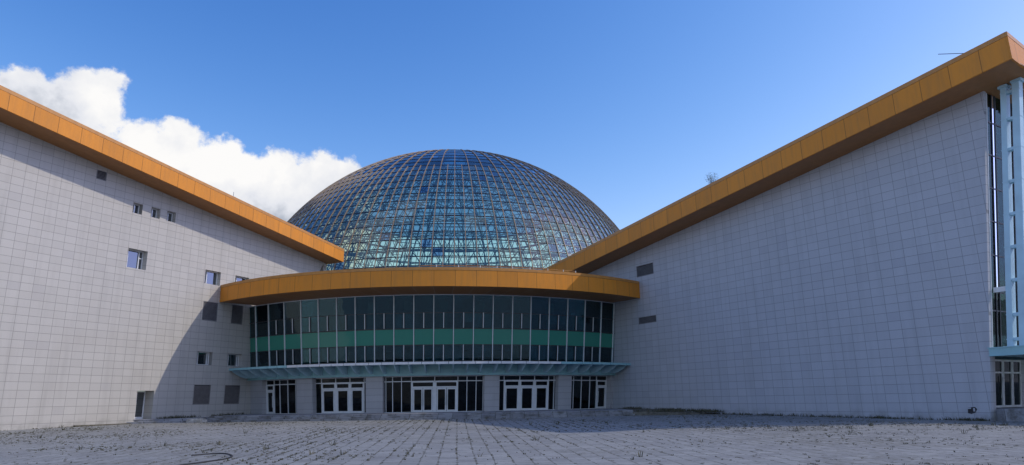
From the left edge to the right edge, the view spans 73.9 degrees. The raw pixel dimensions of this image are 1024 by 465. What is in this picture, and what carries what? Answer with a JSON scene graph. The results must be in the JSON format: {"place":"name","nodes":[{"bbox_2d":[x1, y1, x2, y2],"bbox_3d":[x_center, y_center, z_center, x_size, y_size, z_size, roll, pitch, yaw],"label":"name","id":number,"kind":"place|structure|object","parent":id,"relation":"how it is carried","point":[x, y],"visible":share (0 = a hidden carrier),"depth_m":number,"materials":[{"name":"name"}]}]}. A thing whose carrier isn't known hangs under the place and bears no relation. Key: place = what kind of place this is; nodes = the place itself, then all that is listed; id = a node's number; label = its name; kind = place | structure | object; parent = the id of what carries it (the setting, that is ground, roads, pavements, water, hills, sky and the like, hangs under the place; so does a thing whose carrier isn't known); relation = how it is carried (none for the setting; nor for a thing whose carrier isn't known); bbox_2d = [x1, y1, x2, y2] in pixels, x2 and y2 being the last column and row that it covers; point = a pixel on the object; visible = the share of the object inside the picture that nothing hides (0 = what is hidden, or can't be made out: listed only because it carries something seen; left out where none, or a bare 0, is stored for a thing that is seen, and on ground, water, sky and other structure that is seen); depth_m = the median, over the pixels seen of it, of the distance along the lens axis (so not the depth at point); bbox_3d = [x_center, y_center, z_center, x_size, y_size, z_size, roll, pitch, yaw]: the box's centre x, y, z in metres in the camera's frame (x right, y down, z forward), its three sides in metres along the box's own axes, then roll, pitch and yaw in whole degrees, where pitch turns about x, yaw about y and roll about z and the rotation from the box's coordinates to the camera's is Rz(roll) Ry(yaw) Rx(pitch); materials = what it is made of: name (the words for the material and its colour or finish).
{"place":"outdoors","nodes":[
{"label":"outdoors","id":0,"kind":"place"},
{"bbox_2d":[0,414,1023,464],"bbox_3d":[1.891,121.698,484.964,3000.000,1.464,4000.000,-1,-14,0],"label":"plaza paving","id":1,"kind":"structure","parent":0,"point":[592,451],"depth_m":29.29,"materials":[{"name":"grey stone"}]},
{"bbox_2d":[126,417,209,423],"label":"side steps","id":2,"kind":"structure","parent":1,"relation":"on","point":[170,420],"depth_m":58.20,"materials":[{"name":"stone"}]},
{"bbox_2d":[0,85,343,430],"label":"exhibition hall","id":3,"kind":"structure","parent":1,"relation":"on","point":[121,263],"depth_m":57.07,"materials":[{"name":"tile"}]},
{"bbox_2d":[126,249,143,268],"bbox_3d":[-33.209,2.382,59.578,0.110,1.680,1.850,-7,-15,24],"label":"window","id":4,"kind":"structure","parent":3,"relation":"in","point":[135,258],"depth_m":59.81,"materials":[{"name":"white glass"}]},
{"bbox_2d":[133,204,139,213],"bbox_3d":[-33.391,-2.062,60.134,0.110,0.940,0.900,-7,-15,24],"label":"window","id":5,"kind":"structure","parent":3,"relation":"in","point":[135,207],"depth_m":60.34,"materials":[{"name":"white metal"}]},
{"bbox_2d":[134,391,145,418],"bbox_3d":[-32.530,14.933,58.826,0.080,2.370,1.590,-7,-15,24],"label":"door","id":6,"kind":"structure","parent":3,"relation":"in","point":[140,401],"depth_m":59.18,"materials":[{"name":"grey glass"}]},
{"bbox_2d":[151,208,156,217],"bbox_3d":[-32.640,-1.717,61.704,0.110,0.920,0.900,-7,-15,24],"label":"window","id":7,"kind":"structure","parent":3,"relation":"in","point":[153,211],"depth_m":61.92,"materials":[{"name":"glass"}]},
{"bbox_2d":[166,212,172,221],"bbox_3d":[-31.943,-1.403,63.151,0.110,0.940,0.920,-7,-15,24],"label":"window","id":8,"kind":"structure","parent":3,"relation":"in","point":[169,215],"depth_m":63.37,"materials":[{"name":"glass"}]},
{"bbox_2d":[196,352,208,364],"bbox_3d":[-29.557,11.975,64.670,0.110,1.220,1.750,-7,-15,24],"label":"window","id":9,"kind":"structure","parent":3,"relation":"in","point":[202,357],"depth_m":64.89,"materials":[{"name":"black glass"}]},
{"bbox_2d":[204,271,217,284],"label":"window","id":10,"kind":"structure","parent":3,"relation":"in","point":[210,277],"depth_m":66.84,"materials":[{"name":"blue glass"}]},
{"bbox_2d":[227,354,238,365],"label":"window","id":11,"kind":"structure","parent":3,"relation":"in","point":[233,359],"depth_m":68.13,"materials":[{"name":"black glass"}]},
{"bbox_2d":[235,276,245,281],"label":"window","id":12,"kind":"structure","parent":3,"relation":"in","point":[236,278],"depth_m":69.98,"materials":[{"name":"glass"}]},
{"bbox_2d":[186,418,205,421],"bbox_3d":[-27.342,16.271,58.923,1.500,0.399,0.750,7,-15,-16],"label":"broken slab","id":13,"kind":"object","parent":1,"relation":"on","point":[191,420],"depth_m":58.58,"materials":[{"name":"grey concrete"}]},
{"bbox_2d":[180,453,232,464],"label":"hose","id":14,"kind":"object","parent":1,"relation":"on","point":[231,455],"visible":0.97,"depth_m":23.74,"materials":[{"name":"black rubber"}]},
{"bbox_2d":[207,408,634,421],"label":"entrance steps","id":15,"kind":"structure","parent":1,"relation":"on","point":[435,415],"depth_m":57.41,"materials":[{"name":"stone"}]},
{"bbox_2d":[220,265,639,413],"bbox_3d":[-7.764,12.122,69.841,43.408,13.250,24.208,-1,-14,0],"label":"entrance lobby","id":16,"kind":"object","parent":1,"relation":"on","point":[416,339],"visible":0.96,"depth_m":64.10,"materials":[{"name":"glass"}]},
{"bbox_2d":[267,391,272,413],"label":"door leaf","id":17,"kind":"structure","parent":16,"relation":"in","point":[269,393],"depth_m":67.76,"materials":[{"name":"white metal"}]},
{"bbox_2d":[323,390,334,412],"bbox_3d":[-17.332,16.009,64.446,1.283,2.170,0.465,-6,-15,18],"label":"door leaf","id":18,"kind":"structure","parent":16,"relation":"in","point":[328,395],"depth_m":64.44,"materials":[{"name":"white metal"}]},
{"bbox_2d":[337,389,348,412],"bbox_3d":[-15.884,15.880,64.013,1.213,2.170,0.465,-5,-14,15],"label":"door leaf","id":19,"kind":"structure","parent":16,"relation":"in","point":[342,394],"depth_m":64.00,"materials":[{"name":"white metal"}]},
{"bbox_2d":[351,389,362,412],"bbox_3d":[-14.470,15.774,63.672,1.166,2.170,0.465,-4,-14,12],"label":"door leaf","id":20,"kind":"structure","parent":16,"relation":"in","point":[356,394],"depth_m":63.64,"materials":[{"name":"white metal"}]},
{"bbox_2d":[413,388,422,411],"bbox_3d":[-8.726,15.539,63.079,0.886,2.170,0.467,-1,-14,0],"label":"door leaf","id":21,"kind":"structure","parent":16,"relation":"in","point":[417,392],"depth_m":63.05,"materials":[{"name":"white metal"}]},
{"bbox_2d":[423,388,432,411],"bbox_3d":[-7.798,15.528,63.095,0.893,2.170,0.494,-1,-14,0],"label":"door leaf","id":22,"kind":"structure","parent":16,"relation":"in","point":[427,392],"depth_m":63.07,"materials":[{"name":"white metal"}]},
{"bbox_2d":[437,388,445,411],"bbox_3d":[-6.552,15.519,63.136,0.882,2.170,0.396,0,-14,-5],"label":"door leaf","id":23,"kind":"structure","parent":16,"relation":"in","point":[441,392],"depth_m":63.13,"materials":[{"name":"white metal"}]},
{"bbox_2d":[447,388,455,411],"bbox_3d":[-5.633,15.536,63.264,0.891,2.170,0.469,1,-14,-7],"label":"door leaf","id":24,"kind":"structure","parent":16,"relation":"in","point":[451,392],"depth_m":63.24,"materials":[{"name":"white metal"}]},
{"bbox_2d":[287,149,618,270],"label":"glass dome","id":25,"kind":"structure","parent":16,"relation":"on","point":[458,194],"depth_m":97.00,"materials":[{"name":"blue glass"}]},
{"bbox_2d":[505,387,517,410],"bbox_3d":[-0.052,15.766,64.549,1.306,2.170,0.423,4,-15,-19],"label":"door leaf","id":26,"kind":"structure","parent":16,"relation":"in","point":[511,393],"depth_m":64.50,"materials":[{"name":"white metal"}]},
{"bbox_2d":[521,387,532,409],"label":"door leaf","id":27,"kind":"structure","parent":16,"relation":"in","point":[526,392],"depth_m":65.06,"materials":[{"name":"white metal"}]},
{"bbox_2d":[535,387,546,409],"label":"door leaf","id":28,"kind":"structure","parent":16,"relation":"in","point":[541,392],"depth_m":65.68,"materials":[{"name":"white metal"}]},
{"bbox_2d":[597,387,605,407],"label":"door leaf","id":29,"kind":"structure","parent":16,"relation":"in","point":[601,391],"depth_m":69.85,"materials":[{"name":"white metal"}]},
{"bbox_2d":[25,406,990,429],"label":"wall foot weeds","id":30,"kind":"object","parent":1,"relation":"on","point":[715,411],"depth_m":57.07,"materials":[{"name":"green plant"}]},
{"bbox_2d":[0,414,1023,464],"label":"paving weeds","id":31,"kind":"object","parent":1,"relation":"on","point":[535,439],"visible":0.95,"depth_m":35.07,"materials":[{"name":"green plant"}]},
{"bbox_2d":[618,408,709,415],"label":"overgrown ramp","id":32,"kind":"structure","parent":1,"relation":"on","point":[643,413],"depth_m":58.02,"materials":[{"name":"grey concrete"}]},
{"bbox_2d":[543,31,1023,421],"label":"exhibition hall","id":33,"kind":"structure","parent":1,"relation":"on","point":[866,259],"depth_m":48.97,"materials":[{"name":"tile"}]},
{"bbox_2d":[705,172,718,183],"bbox_3d":[17.593,-4.389,59.715,1.376,1.942,1.101,-1,-14,0],"label":"roof shrub","id":34,"kind":"object","parent":33,"relation":"on","point":[711,180],"visible":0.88,"depth_m":59.81,"materials":[{"name":"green plant"}]},
{"bbox_2d":[995,360,1021,407],"bbox_3d":[31.705,9.740,43.891,4.600,2.970,0.547,7,-16,-31],"label":"entrance door","id":35,"kind":"structure","parent":33,"relation":"in","point":[1007,372],"depth_m":44.23,"materials":[{"name":"white metal"}]},
{"bbox_2d":[0,0,1023,269],"label":"sky","id":36,"kind":"structure","parent":0,"point":[632,104],"materials":[{"name":"blue"}]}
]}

